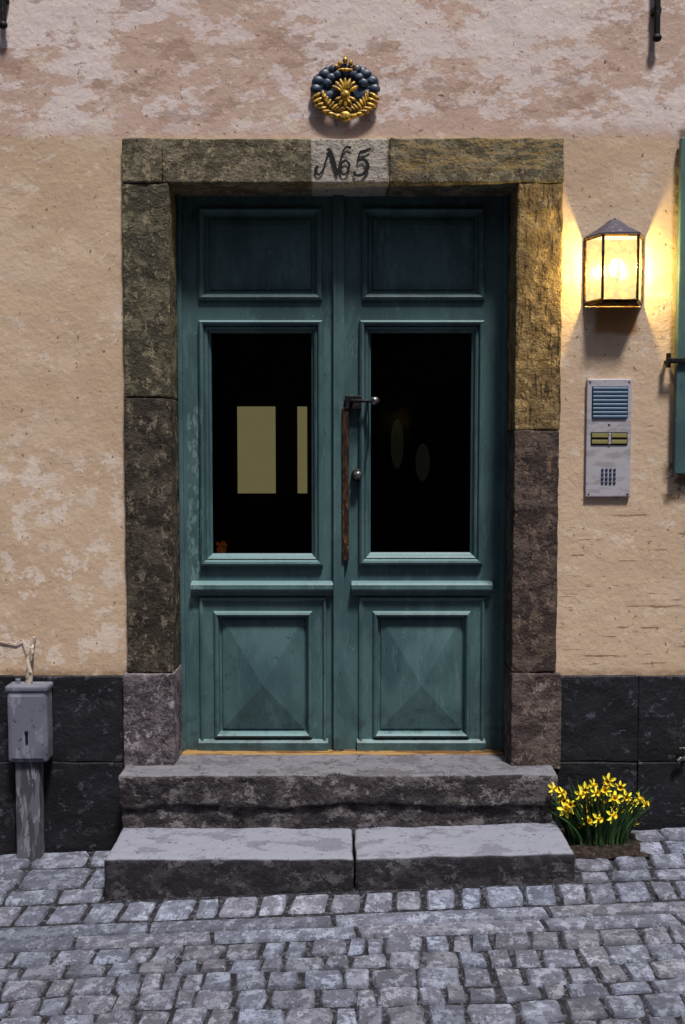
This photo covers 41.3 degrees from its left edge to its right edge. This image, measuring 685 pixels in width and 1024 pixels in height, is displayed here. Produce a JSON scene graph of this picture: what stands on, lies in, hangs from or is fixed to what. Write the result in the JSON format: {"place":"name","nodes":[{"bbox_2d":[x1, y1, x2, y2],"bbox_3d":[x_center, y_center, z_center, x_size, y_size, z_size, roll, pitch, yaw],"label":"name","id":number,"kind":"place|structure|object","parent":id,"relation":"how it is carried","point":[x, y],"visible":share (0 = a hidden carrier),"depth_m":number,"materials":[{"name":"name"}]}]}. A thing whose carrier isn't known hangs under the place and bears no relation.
{"place":"outdoors","nodes":[
{"label":"outdoors","id":0,"kind":"place"},
{"bbox_2d":[0,926,684,1023],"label":"cobblestone street","id":1,"kind":"structure","parent":0,"point":[90,990],"depth_m":3.21,"materials":[{"name":"stone"}]},
{"bbox_2d":[0,829,684,1023],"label":"ground","id":2,"kind":"structure","parent":0,"point":[362,894],"depth_m":3.45,"materials":[{"name":"grey stone"}]},
{"bbox_2d":[0,636,52,861],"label":"electrical utility box","id":3,"kind":"object","parent":2,"relation":"on","point":[30,732],"visible":0.92,"depth_m":4.22,"materials":[{"name":"grey metal"}]},
{"bbox_2d":[104,751,574,900],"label":"stone steps","id":4,"kind":"structure","parent":2,"relation":"on","point":[222,825],"depth_m":4.15,"materials":[{"name":"grey stone"}]},
{"bbox_2d":[181,749,503,754],"bbox_3d":[0.000,1.183,4.480,1.577,0.016,0.092,0,3,0],"label":"threshold","id":5,"kind":"object","parent":4,"relation":"on","point":[350,752],"visible":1,"depth_m":4.46,"materials":[{"name":"brown wood"}]},
{"bbox_2d":[0,0,684,854],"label":"plaster townhouse","id":6,"kind":"structure","parent":2,"relation":"on","point":[86,86],"depth_m":4.22,"materials":[{"name":"beige paint"}]},
{"bbox_2d":[0,0,9,28],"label":"iron wall hook","id":7,"kind":"object","parent":6,"relation":"attached to","point":[3,21],"visible":1,"depth_m":4.09,"materials":[{"name":"black metal"}]},
{"bbox_2d":[121,138,563,768],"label":"frame blocks","id":8,"kind":"structure","parent":6,"relation":"attached to","point":[525,174],"depth_m":4.20,"materials":[{"name":"stone"}]},
{"bbox_2d":[314,146,370,176],"bbox_3d":[0.000,-1.591,4.127,0.261,0.139,0.004,0,3,0],"label":"house number sign","id":9,"kind":"object","parent":8,"relation":"attached to","point":[339,168],"visible":1,"depth_m":4.13,"materials":[{"name":"black paint"}]},
{"bbox_2d":[176,195,509,750],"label":"jamb liners","id":10,"kind":"object","parent":8,"relation":"attached to","point":[503,448],"visible":0.59,"depth_m":4.41,"materials":[{"name":"teal paint"}]},
{"bbox_2d":[181,196,333,750],"bbox_3d":[-0.405,-0.188,4.429,0.770,2.749,0.094,0,3,0],"label":"leaf","id":11,"kind":"object","parent":10,"relation":"attached to","point":[259,648],"visible":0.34,"depth_m":4.43,"materials":[{"name":"teal paint"}]},
{"bbox_2d":[333,194,343,750],"bbox_3d":[-0.018,-0.190,4.423,0.052,2.744,0.047,0,3,0],"label":"meeting stile cover","id":12,"kind":"object","parent":11,"relation":"attached to","point":[338,406],"visible":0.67,"depth_m":4.40,"materials":[{"name":"teal paint"}]},
{"bbox_2d":[344,195,503,750],"bbox_3d":[0.390,-0.188,4.429,0.804,2.749,0.094,0,3,0],"label":"leaf","id":13,"kind":"object","parent":8,"relation":"attached to","point":[421,647],"visible":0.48,"depth_m":4.43,"materials":[{"name":"teal paint"}]},
{"bbox_2d":[342,408,348,560],"bbox_3d":[0.014,-0.134,4.411,0.035,0.741,0.031,0,3,0],"label":"pull bar","id":14,"kind":"object","parent":13,"relation":"attached to","point":[345,484],"visible":1,"depth_m":4.39,"materials":[{"name":"brown wood"}]},
{"bbox_2d":[345,395,379,480],"bbox_3d":[0.094,-0.354,4.372,0.167,0.413,0.089,0,3,0],"label":"lever and lock","id":15,"kind":"object","parent":13,"relation":"attached to","point":[353,402],"visible":1,"depth_m":4.37,"materials":[{"name":"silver metal"}]},
{"bbox_2d":[310,57,379,121],"bbox_3d":[0.012,-1.910,4.121,0.318,0.282,0.067,0,3,0],"label":"wall emblem","id":16,"kind":"object","parent":6,"relation":"attached to","point":[345,89],"depth_m":4.11,"materials":[{"name":"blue metal"}]},
{"bbox_2d":[585,379,631,496],"bbox_3d":[1.236,-0.343,4.224,0.208,0.547,0.025,0,3,0],"label":"intercom panel","id":17,"kind":"object","parent":6,"relation":"attached to","point":[608,438],"visible":1,"depth_m":4.22,"materials":[{"name":"metal"}]},
{"bbox_2d":[583,218,644,305],"bbox_3d":[1.248,-1.146,4.135,0.281,0.399,0.115,0,3,0],"label":"wall lantern","id":18,"kind":"object","parent":6,"relation":"attached to","point":[613,259],"depth_m":4.09,"materials":[{"name":"yellow glass"}]},
{"bbox_2d":[651,0,661,41],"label":"iron wall hook","id":19,"kind":"object","parent":6,"relation":"attached to","point":[656,10],"visible":1,"depth_m":4.09,"materials":[{"name":"black metal"}]},
{"bbox_2d":[664,138,684,473],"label":"window shutter","id":20,"kind":"object","parent":6,"relation":"attached to","point":[678,465],"depth_m":4.17,"materials":[{"name":"teal paint"}]},
{"bbox_2d":[676,747,684,761],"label":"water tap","id":21,"kind":"object","parent":6,"relation":"attached to","point":[680,758],"visible":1,"depth_m":4.26,"materials":[{"name":"metal"}]},
{"bbox_2d":[0,827,684,925],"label":"pavement setts","id":22,"kind":"structure","parent":2,"relation":"on","point":[42,875],"depth_m":3.82,"materials":[{"name":"stone"}]},
{"bbox_2d":[0,901,684,952],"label":"gutter slabs","id":23,"kind":"structure","parent":2,"relation":"on","point":[374,925],"depth_m":3.58,"materials":[{"name":"stone"}]},
{"bbox_2d":[561,828,650,858],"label":"flower bed soil","id":24,"kind":"structure","parent":2,"relation":"on","point":[631,847],"depth_m":4.08,"materials":[{"name":"brown soil"}]},
{"bbox_2d":[546,773,652,846],"bbox_3d":[1.174,1.347,4.165,0.534,0.355,0.232,0,3,0],"label":"daffodil clump","id":25,"kind":"object","parent":24,"relation":"on","point":[596,819],"visible":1,"depth_m":4.13,"materials":[{"name":"yellow plant"}]}
]}

